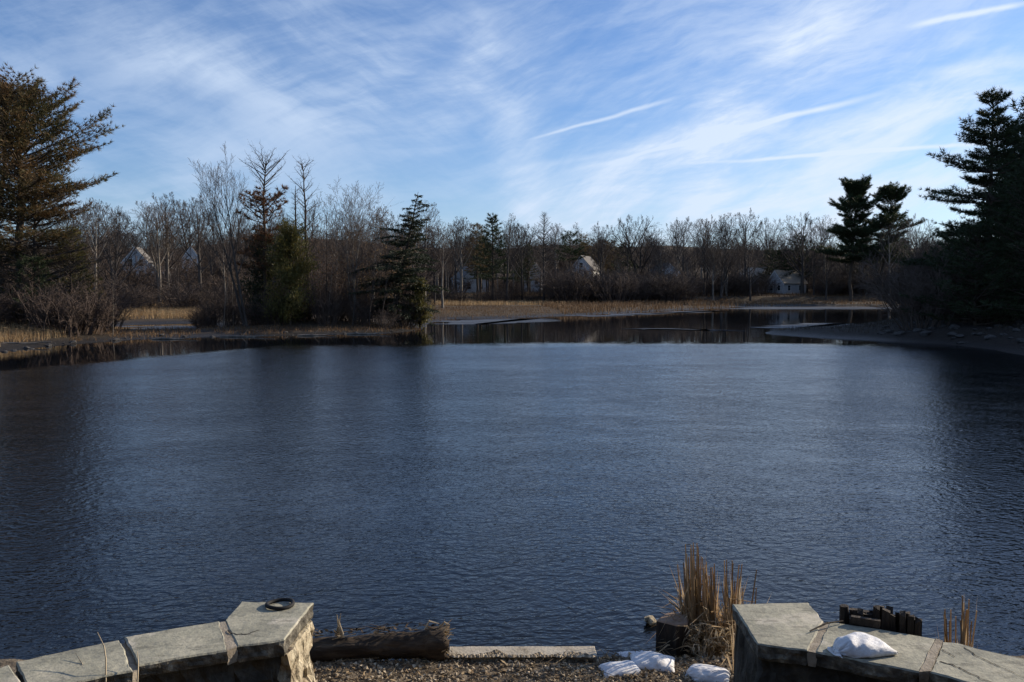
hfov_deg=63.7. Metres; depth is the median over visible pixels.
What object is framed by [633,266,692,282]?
shrub
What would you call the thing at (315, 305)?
shrub
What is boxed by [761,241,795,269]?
bare tree
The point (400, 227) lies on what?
bare tree
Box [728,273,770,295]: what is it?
shrub
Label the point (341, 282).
oak sapling
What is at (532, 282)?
white house
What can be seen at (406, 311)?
shrub
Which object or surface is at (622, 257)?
pine tree
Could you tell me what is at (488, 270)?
bare tree
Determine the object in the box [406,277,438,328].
cedar tree
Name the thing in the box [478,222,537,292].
bare tree
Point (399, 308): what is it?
shrub
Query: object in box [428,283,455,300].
shrub
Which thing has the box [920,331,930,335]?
bank stone
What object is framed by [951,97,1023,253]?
pine tree
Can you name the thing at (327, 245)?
bare tree
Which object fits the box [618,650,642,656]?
sandbag
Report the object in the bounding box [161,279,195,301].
shrub
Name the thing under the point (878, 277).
shrub
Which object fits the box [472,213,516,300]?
pine tree
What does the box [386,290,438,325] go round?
shrub
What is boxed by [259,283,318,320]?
shrub
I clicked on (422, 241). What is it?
bare tree
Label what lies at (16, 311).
shrub
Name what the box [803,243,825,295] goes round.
bare tree
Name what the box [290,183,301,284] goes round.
dead pine
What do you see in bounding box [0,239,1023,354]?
terrain
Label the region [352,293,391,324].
shrub
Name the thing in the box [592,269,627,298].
shrub
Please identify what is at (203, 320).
shrub
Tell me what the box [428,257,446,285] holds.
bare tree
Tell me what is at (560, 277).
shrub
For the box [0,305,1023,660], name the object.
pond water
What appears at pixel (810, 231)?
bare tree
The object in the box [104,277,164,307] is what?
shrub
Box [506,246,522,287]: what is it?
bare tree
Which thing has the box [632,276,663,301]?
shrub
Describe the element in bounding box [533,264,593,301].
shrub
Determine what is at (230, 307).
shrub
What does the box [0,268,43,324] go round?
shrub
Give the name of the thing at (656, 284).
shrub
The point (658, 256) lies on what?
bare tree
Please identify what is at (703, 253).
bare tree
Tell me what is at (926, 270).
shrub
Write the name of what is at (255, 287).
cedar tree
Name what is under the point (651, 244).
bare tree
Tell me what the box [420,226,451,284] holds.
bare tree
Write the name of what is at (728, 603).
cattail clump
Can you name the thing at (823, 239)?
bare tree
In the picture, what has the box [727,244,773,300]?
bare tree
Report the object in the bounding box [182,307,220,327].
shrub
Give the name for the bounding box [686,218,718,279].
bare tree
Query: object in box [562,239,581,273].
bare tree
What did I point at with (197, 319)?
shrub
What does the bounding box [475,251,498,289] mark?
pine tree
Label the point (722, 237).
bare tree
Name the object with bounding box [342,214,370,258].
bare tree
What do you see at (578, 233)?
bare tree
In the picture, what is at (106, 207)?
bare tree
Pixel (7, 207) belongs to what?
pine tree
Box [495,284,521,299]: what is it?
shrub
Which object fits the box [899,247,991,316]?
shrub
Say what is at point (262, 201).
dying pine
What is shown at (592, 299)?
shrub
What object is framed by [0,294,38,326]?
shrub
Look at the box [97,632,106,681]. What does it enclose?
dry weed
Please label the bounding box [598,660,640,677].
sandbag
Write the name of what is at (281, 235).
bare tree
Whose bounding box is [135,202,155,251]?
bare tree
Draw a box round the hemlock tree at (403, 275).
[348,194,450,325]
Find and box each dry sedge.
[431,291,585,305]
[530,290,743,314]
[746,289,890,305]
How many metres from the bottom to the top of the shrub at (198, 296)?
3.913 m
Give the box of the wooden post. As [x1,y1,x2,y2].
[839,604,848,624]
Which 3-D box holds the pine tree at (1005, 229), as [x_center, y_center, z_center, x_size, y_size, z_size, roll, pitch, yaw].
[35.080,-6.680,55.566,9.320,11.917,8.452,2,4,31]
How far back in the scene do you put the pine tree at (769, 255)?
231.24 m
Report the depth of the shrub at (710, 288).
206.84 m
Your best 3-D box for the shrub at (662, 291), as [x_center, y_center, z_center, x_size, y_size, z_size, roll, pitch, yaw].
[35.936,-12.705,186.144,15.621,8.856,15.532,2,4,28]
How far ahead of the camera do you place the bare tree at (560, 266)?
248.74 m
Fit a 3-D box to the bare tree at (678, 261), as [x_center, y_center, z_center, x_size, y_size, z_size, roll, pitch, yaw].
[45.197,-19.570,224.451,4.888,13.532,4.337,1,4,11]
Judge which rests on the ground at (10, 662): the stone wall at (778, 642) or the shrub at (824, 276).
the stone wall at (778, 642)
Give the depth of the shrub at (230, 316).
78.26 m
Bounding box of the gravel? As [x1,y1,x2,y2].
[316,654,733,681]
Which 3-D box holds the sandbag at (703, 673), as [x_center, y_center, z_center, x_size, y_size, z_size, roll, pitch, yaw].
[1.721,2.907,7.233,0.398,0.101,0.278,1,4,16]
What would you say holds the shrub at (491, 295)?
on the terrain at (939, 335)
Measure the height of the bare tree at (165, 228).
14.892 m
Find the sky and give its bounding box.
[0,0,1023,249]
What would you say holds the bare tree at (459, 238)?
on the terrain at (939, 335)
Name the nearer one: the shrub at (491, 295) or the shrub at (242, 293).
the shrub at (242, 293)
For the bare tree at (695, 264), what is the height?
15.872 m
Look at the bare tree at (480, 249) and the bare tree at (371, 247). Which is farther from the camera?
the bare tree at (480, 249)
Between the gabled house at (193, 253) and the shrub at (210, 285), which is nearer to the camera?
the shrub at (210, 285)
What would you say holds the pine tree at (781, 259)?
on the terrain at (939, 335)
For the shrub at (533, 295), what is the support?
on the terrain at (939, 335)
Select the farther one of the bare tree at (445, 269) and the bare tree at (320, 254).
the bare tree at (445, 269)
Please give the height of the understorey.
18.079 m
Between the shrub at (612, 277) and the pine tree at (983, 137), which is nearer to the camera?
the pine tree at (983, 137)
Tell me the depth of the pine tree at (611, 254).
232.68 m
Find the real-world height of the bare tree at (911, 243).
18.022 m
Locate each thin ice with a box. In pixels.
[122,325,201,329]
[436,319,558,324]
[562,310,717,316]
[626,328,734,330]
[725,306,891,309]
[755,323,855,328]
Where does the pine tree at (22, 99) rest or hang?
on the terrain at (939, 335)
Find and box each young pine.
[0,254,69,323]
[39,225,102,301]
[59,244,106,304]
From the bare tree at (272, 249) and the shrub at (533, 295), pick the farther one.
the shrub at (533, 295)
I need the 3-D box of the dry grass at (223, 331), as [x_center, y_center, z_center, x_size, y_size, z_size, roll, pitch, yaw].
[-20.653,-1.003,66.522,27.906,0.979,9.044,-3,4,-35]
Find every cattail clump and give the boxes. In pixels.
[649,543,734,658]
[671,557,744,658]
[678,612,734,658]
[696,560,750,656]
[721,570,771,673]
[935,609,962,643]
[953,596,977,646]
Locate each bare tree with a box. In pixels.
[24,213,88,269]
[47,208,94,251]
[53,201,130,276]
[58,225,124,283]
[71,197,116,288]
[79,204,154,291]
[109,213,139,256]
[120,233,144,252]
[122,191,199,283]
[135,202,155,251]
[136,203,180,302]
[146,235,160,259]
[151,237,175,265]
[154,203,182,292]
[159,226,185,265]
[160,201,222,251]
[166,250,184,286]
[167,193,230,290]
[175,144,264,326]
[196,227,224,289]
[200,230,245,284]
[202,206,226,261]
[212,234,233,298]
[218,206,299,262]
[227,229,246,270]
[229,209,248,233]
[240,221,298,286]
[266,225,311,266]
[290,199,324,253]
[300,224,329,273]
[308,192,346,301]
[308,230,327,272]
[310,242,338,273]
[315,231,342,263]
[318,208,349,288]
[324,177,383,322]
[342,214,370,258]
[345,213,386,300]
[355,249,385,295]
[360,227,419,305]
[362,236,385,295]
[363,205,394,258]
[367,212,448,272]
[398,222,434,261]
[398,238,434,297]
[402,230,429,294]
[403,200,443,302]
[409,240,449,294]
[419,227,453,287]
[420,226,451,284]
[425,221,456,307]
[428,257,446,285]
[432,253,441,303]
[435,222,473,292]
[439,245,452,292]
[443,261,452,288]
[447,216,478,300]
[449,242,457,289]
[463,225,494,291]
[469,247,509,291]
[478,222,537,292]
[492,214,520,300]
[494,255,501,288]
[501,224,545,299]
[504,223,546,290]
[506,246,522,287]
[523,249,558,293]
[534,242,559,270]
[545,223,565,269]
[547,252,569,275]
[553,258,564,272]
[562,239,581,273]
[571,222,588,247]
[585,223,616,273]
[590,230,615,277]
[591,254,620,278]
[595,244,630,272]
[609,215,665,277]
[620,226,633,267]
[632,243,651,268]
[633,228,666,271]
[633,250,653,277]
[641,235,658,270]
[645,236,670,265]
[647,243,676,275]
[661,216,708,271]
[668,221,690,268]
[672,246,684,275]
[674,256,691,272]
[675,249,700,276]
[682,241,701,277]
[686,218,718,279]
[690,215,724,289]
[692,236,717,295]
[701,244,724,299]
[708,213,743,295]
[709,239,745,297]
[714,223,737,272]
[727,208,769,292]
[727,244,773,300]
[729,223,775,273]
[735,259,751,273]
[750,217,791,272]
[755,248,780,273]
[756,235,774,285]
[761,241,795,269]
[768,211,836,294]
[786,239,829,292]
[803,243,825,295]
[808,221,835,273]
[810,255,842,299]
[812,215,837,293]
[820,244,839,272]
[822,225,868,291]
[861,219,879,270]
[872,253,904,273]
[874,223,905,301]
[882,221,909,268]
[891,213,936,268]
[900,227,925,257]
[913,236,955,257]
[915,226,939,257]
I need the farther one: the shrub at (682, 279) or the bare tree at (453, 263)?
the bare tree at (453, 263)
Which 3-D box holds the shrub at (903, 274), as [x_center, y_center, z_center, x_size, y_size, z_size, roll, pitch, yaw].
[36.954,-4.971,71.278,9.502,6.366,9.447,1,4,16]
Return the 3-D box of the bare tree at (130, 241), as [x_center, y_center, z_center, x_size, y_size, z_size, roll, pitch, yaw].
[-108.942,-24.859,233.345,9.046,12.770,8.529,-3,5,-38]
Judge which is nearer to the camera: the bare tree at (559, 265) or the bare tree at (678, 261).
the bare tree at (678, 261)
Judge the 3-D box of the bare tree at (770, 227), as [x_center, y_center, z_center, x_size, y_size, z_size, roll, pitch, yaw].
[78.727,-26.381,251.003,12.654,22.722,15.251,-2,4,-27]
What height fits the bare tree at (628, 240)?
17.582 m
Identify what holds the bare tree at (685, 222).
on the terrain at (939, 335)
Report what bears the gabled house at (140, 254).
on the terrain at (939, 335)
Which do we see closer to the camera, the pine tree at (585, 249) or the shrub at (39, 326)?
the shrub at (39, 326)
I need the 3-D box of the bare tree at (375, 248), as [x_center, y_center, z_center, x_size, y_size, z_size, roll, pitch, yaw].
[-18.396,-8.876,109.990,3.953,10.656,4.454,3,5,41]
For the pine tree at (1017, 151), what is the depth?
77.25 m
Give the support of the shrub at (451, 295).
on the terrain at (939, 335)
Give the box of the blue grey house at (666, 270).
[649,263,680,274]
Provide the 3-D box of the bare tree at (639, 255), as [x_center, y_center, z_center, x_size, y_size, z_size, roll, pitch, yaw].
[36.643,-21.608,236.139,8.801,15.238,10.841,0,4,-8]
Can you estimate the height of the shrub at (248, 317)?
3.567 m
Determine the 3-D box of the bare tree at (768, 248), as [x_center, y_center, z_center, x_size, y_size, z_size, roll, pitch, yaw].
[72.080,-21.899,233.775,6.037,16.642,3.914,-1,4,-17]
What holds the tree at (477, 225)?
on the terrain at (939, 335)
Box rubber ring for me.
[265,598,294,609]
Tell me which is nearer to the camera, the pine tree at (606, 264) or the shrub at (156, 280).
the shrub at (156, 280)
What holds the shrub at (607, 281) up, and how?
on the terrain at (939, 335)
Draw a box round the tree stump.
[656,613,688,658]
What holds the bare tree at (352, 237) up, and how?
on the terrain at (939, 335)
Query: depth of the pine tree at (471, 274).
212.97 m
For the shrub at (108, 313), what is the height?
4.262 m
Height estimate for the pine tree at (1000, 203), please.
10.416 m
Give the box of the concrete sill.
[448,646,597,661]
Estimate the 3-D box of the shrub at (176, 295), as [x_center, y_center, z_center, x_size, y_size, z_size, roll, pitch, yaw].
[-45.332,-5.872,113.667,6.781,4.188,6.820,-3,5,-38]
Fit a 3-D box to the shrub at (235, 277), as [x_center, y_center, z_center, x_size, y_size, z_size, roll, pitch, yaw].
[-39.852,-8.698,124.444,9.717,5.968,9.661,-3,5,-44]
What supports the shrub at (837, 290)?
on the terrain at (939, 335)
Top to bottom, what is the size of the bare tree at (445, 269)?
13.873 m
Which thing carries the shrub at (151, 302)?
on the terrain at (939, 335)
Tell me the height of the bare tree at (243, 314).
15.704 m
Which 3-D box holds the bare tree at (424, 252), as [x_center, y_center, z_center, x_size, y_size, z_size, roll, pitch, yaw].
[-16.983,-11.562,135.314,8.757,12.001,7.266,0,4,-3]
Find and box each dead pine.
[0,156,124,316]
[287,156,325,319]
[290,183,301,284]
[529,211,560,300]
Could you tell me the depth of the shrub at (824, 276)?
216.19 m
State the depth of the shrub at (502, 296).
187.43 m
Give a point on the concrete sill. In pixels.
(485, 653)
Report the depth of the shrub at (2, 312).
58.41 m
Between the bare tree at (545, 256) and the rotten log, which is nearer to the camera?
the rotten log
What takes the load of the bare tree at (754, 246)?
on the terrain at (939, 335)
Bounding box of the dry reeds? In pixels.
[119,299,201,319]
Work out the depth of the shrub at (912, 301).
59.99 m
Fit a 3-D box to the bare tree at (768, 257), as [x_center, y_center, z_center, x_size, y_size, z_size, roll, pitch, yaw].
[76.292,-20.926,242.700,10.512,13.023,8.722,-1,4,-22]
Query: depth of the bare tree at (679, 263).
247.67 m
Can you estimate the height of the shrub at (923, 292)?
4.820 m
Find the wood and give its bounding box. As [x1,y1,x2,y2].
[0,228,943,276]
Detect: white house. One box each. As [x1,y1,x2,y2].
[450,266,487,291]
[524,262,542,290]
[568,255,602,278]
[740,267,768,291]
[768,270,807,293]
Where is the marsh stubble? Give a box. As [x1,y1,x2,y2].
[431,304,594,319]
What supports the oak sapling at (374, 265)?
on the terrain at (939, 335)
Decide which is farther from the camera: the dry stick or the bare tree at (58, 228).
the bare tree at (58, 228)
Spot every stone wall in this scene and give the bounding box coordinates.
[0,602,320,681]
[732,603,1023,681]
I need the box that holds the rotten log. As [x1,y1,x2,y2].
[311,614,454,661]
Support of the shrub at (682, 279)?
on the terrain at (939, 335)
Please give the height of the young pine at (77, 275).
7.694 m
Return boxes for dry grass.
[0,320,65,346]
[69,321,419,341]
[775,315,1022,337]
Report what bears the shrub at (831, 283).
on the terrain at (939, 335)
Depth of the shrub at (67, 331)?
59.40 m
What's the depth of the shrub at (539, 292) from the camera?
196.67 m
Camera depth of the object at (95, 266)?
68.46 m
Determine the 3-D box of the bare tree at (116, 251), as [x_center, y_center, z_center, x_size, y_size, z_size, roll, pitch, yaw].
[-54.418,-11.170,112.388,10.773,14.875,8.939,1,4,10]
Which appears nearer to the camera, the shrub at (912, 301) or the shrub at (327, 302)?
the shrub at (912, 301)
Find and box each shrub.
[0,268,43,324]
[0,276,70,328]
[0,290,24,326]
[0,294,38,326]
[4,271,115,336]
[16,275,128,334]
[26,302,79,328]
[37,282,122,336]
[50,291,135,332]
[61,281,146,328]
[79,289,147,328]
[97,270,153,310]
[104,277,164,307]
[122,268,184,300]
[124,284,159,309]
[135,273,173,302]
[144,271,207,311]
[149,270,197,300]
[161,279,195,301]
[162,287,202,307]
[162,288,199,308]
[169,271,219,296]
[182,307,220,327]
[186,285,221,307]
[188,298,224,327]
[188,303,222,326]
[189,307,214,327]
[193,289,246,327]
[195,282,234,310]
[196,277,230,295]
[209,281,260,310]
[210,289,250,325]
[213,305,240,324]
[220,265,272,300]
[220,294,254,325]
[233,282,253,304]
[233,294,273,325]
[257,293,291,323]
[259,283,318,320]
[291,290,331,320]
[300,283,358,322]
[308,288,353,324]
[312,287,348,320]
[329,287,363,320]
[337,292,385,322]
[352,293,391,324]
[373,307,401,329]
[375,290,431,327]
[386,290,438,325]
[386,295,430,328]
[426,282,448,298]
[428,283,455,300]
[444,286,466,302]
[447,287,468,300]
[469,286,490,302]
[478,290,496,301]
[491,279,534,300]
[492,290,511,303]
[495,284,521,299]
[523,286,540,301]
[527,262,602,302]
[528,261,593,300]
[532,282,548,298]
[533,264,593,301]
[539,266,585,299]
[539,267,596,302]
[566,264,615,301]
[576,263,647,302]
[585,264,647,300]
[586,267,627,300]
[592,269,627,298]
[598,268,647,302]
[614,273,659,301]
[629,266,683,302]
[629,267,683,300]
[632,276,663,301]
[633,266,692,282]
[638,268,698,302]
[639,268,698,302]
[654,273,703,301]
[661,274,702,301]
[667,272,712,300]
[692,277,718,295]
[728,270,782,295]
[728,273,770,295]
[730,276,762,295]
[742,274,775,293]
[759,273,783,293]
[804,266,855,292]
[804,274,847,295]
[805,273,842,295]
[809,269,853,292]
[811,268,848,292]
[816,275,840,293]
[817,276,847,294]
[842,267,886,294]
[849,242,945,320]
[851,247,984,330]
[879,256,924,318]
[880,246,975,320]
[882,245,969,313]
[885,253,938,318]
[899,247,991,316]
[900,256,1006,321]
[904,265,961,320]
[906,242,976,306]
[908,235,1023,321]
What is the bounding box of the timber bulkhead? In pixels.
[849,605,921,636]
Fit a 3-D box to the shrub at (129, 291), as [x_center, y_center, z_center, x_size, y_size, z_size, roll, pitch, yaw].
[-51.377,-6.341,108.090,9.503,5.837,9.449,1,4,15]
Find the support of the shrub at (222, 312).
on the terrain at (939, 335)
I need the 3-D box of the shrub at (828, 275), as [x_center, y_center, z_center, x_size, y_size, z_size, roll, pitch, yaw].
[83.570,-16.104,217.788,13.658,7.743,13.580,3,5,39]
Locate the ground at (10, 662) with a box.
[0,655,1023,681]
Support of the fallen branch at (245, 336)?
on the pond water
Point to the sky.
(587, 113)
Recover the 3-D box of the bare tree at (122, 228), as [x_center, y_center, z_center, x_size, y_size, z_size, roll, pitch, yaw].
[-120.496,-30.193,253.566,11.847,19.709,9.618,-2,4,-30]
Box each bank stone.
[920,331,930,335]
[946,331,955,335]
[948,324,958,328]
[954,334,963,337]
[985,335,995,339]
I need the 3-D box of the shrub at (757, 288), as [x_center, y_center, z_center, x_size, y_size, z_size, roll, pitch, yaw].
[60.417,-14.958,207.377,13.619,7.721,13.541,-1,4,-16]
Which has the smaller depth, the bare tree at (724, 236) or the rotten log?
the rotten log
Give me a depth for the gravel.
7.34 m
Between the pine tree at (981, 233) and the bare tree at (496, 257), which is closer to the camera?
the pine tree at (981, 233)
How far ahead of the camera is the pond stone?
8.82 m
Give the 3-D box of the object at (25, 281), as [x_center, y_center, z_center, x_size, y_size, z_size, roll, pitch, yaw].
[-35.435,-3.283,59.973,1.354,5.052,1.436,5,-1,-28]
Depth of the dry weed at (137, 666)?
5.61 m
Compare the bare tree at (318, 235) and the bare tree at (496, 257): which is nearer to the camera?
the bare tree at (318, 235)
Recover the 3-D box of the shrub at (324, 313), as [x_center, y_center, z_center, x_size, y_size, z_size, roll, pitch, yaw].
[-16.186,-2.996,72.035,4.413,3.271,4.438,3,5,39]
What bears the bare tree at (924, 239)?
on the terrain at (939, 335)
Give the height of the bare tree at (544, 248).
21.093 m
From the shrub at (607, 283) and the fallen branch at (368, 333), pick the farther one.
the shrub at (607, 283)
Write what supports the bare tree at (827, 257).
on the terrain at (939, 335)
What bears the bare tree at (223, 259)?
on the terrain at (939, 335)
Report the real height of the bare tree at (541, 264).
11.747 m
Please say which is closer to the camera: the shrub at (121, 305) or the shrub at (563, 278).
the shrub at (121, 305)
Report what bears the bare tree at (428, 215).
on the terrain at (939, 335)
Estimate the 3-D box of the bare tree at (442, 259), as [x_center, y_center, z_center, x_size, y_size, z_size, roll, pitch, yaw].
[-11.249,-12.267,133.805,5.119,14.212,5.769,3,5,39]
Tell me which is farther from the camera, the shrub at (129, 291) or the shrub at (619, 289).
the shrub at (619, 289)
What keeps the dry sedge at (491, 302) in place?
on the terrain at (939, 335)
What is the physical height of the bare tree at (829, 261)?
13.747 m
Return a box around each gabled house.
[121,246,153,276]
[181,247,200,274]
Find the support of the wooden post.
on the ground at (10, 662)
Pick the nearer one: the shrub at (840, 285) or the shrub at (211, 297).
the shrub at (211, 297)
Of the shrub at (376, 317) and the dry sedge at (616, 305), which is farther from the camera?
the dry sedge at (616, 305)
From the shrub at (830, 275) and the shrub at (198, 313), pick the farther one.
the shrub at (830, 275)
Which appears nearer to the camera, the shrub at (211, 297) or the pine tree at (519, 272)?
the shrub at (211, 297)
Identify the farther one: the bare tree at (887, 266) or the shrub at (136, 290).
the bare tree at (887, 266)
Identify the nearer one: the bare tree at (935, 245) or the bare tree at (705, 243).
the bare tree at (935, 245)
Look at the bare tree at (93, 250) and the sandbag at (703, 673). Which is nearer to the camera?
the sandbag at (703, 673)
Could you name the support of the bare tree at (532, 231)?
on the terrain at (939, 335)
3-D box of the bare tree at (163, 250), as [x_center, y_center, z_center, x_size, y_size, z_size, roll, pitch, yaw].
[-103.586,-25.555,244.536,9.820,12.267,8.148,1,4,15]
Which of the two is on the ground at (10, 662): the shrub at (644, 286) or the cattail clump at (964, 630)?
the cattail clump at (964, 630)
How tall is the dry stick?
0.032 m
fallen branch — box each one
[4,335,47,343]
[152,332,197,338]
[220,332,274,336]
[297,330,334,335]
[347,327,387,333]
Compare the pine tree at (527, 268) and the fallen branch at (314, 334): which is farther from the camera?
the pine tree at (527, 268)
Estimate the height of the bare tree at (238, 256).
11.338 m
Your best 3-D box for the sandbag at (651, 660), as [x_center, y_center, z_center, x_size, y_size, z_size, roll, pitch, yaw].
[1.273,2.899,7.503,0.421,0.096,0.303,1,4,12]
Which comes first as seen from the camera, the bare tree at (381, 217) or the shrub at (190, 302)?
the shrub at (190, 302)
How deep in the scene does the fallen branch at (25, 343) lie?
51.80 m
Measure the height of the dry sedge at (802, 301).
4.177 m
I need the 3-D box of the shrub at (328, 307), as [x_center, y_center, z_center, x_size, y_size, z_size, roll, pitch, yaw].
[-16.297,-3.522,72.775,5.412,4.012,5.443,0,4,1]
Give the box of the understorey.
[5,250,891,305]
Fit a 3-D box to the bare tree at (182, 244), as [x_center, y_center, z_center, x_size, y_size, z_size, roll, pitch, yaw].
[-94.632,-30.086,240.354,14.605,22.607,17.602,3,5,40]
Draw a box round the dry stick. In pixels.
[809,620,842,631]
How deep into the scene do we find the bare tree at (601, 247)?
207.37 m
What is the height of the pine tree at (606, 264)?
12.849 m
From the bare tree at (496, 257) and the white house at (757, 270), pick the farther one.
the white house at (757, 270)
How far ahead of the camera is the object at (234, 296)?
75.01 m
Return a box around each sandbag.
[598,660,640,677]
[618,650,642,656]
[630,651,674,672]
[685,664,730,681]
[827,632,897,657]
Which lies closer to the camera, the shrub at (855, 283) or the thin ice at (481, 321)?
the thin ice at (481, 321)
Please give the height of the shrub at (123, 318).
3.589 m
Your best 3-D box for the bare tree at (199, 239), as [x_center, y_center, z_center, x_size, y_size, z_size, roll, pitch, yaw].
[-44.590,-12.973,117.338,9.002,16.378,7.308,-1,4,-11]
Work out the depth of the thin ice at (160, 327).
76.97 m
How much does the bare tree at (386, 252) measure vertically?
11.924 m
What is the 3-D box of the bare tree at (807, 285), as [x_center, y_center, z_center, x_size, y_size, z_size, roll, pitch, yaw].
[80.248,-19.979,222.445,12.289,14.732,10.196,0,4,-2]
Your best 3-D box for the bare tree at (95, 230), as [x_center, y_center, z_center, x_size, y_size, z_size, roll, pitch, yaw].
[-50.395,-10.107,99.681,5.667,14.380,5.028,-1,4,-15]
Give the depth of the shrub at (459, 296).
189.98 m
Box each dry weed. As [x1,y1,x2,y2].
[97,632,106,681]
[137,651,138,681]
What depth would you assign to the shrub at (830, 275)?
213.39 m
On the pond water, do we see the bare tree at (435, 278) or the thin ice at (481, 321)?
the thin ice at (481, 321)
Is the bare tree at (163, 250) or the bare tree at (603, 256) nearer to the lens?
the bare tree at (603, 256)
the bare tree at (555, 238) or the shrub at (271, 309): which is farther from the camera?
the bare tree at (555, 238)
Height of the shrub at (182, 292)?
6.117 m
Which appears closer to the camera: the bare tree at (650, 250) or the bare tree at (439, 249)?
the bare tree at (439, 249)
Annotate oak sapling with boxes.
[275,211,405,321]
[298,193,395,318]
[310,199,440,324]
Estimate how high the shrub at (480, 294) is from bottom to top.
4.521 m
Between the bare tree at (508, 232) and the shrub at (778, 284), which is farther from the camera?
the shrub at (778, 284)
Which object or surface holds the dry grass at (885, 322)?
on the terrain at (939, 335)
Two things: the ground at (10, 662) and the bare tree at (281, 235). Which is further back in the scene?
the bare tree at (281, 235)
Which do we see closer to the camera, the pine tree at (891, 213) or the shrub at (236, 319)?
the shrub at (236, 319)
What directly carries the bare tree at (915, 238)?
on the terrain at (939, 335)
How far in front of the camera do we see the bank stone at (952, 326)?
56.82 m
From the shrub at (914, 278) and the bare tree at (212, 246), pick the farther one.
the bare tree at (212, 246)
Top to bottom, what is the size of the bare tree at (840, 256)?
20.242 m
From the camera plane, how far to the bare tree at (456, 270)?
228.44 m
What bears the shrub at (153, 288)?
on the terrain at (939, 335)
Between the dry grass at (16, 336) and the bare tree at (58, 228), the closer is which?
the dry grass at (16, 336)
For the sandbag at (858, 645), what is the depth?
5.85 m
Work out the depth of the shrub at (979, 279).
60.66 m
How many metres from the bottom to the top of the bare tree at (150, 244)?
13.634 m
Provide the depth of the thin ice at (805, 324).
81.18 m
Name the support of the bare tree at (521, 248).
on the terrain at (939, 335)
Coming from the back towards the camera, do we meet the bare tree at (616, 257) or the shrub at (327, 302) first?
the bare tree at (616, 257)
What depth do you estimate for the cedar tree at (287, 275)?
70.21 m
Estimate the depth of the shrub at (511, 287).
193.24 m
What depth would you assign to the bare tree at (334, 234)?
113.94 m
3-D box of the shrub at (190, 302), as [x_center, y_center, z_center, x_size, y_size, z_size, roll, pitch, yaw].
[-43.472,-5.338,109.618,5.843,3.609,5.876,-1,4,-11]
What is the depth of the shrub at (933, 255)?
68.53 m
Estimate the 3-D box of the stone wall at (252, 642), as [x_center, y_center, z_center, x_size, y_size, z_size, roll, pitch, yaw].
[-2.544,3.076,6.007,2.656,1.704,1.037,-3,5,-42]
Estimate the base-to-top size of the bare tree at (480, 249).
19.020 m
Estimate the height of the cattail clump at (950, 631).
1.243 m
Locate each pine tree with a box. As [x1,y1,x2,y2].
[0,62,124,325]
[0,82,87,290]
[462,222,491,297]
[463,237,491,291]
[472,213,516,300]
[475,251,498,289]
[512,258,526,282]
[515,244,540,292]
[553,230,587,276]
[572,234,594,258]
[578,242,591,256]
[593,248,611,274]
[599,240,623,273]
[610,242,637,274]
[757,248,778,276]
[766,249,795,276]
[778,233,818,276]
[810,172,888,300]
[857,181,926,300]
[895,86,1023,320]
[899,217,1023,324]
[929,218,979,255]
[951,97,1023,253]
[951,110,1023,252]
[958,157,1023,317]
[971,199,1023,316]
[972,96,1023,238]
[979,136,1023,216]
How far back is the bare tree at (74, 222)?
208.61 m
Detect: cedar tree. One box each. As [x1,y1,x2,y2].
[235,222,286,323]
[259,217,322,324]
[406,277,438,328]
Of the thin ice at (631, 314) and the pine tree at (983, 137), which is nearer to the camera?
the pine tree at (983, 137)
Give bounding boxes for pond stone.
[645,615,655,625]
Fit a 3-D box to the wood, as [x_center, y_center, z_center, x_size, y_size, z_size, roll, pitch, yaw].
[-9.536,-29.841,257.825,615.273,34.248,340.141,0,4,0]
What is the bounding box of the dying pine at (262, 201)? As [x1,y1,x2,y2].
[231,139,297,324]
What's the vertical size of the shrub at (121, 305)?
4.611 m
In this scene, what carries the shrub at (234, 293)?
on the terrain at (939, 335)
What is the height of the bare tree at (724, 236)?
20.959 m
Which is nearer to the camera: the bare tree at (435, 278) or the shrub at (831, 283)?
the bare tree at (435, 278)
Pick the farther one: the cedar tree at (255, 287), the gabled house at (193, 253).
the gabled house at (193, 253)
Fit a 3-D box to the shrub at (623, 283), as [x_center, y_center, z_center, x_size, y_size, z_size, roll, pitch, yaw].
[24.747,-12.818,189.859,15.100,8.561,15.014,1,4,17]
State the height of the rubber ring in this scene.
0.040 m
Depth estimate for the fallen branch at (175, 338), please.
59.10 m
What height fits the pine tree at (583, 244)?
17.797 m
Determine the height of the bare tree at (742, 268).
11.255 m
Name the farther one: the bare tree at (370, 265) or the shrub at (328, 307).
the bare tree at (370, 265)
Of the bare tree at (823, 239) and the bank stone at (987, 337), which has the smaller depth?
the bank stone at (987, 337)
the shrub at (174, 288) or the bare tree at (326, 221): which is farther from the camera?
the shrub at (174, 288)
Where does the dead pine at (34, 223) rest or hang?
on the terrain at (939, 335)

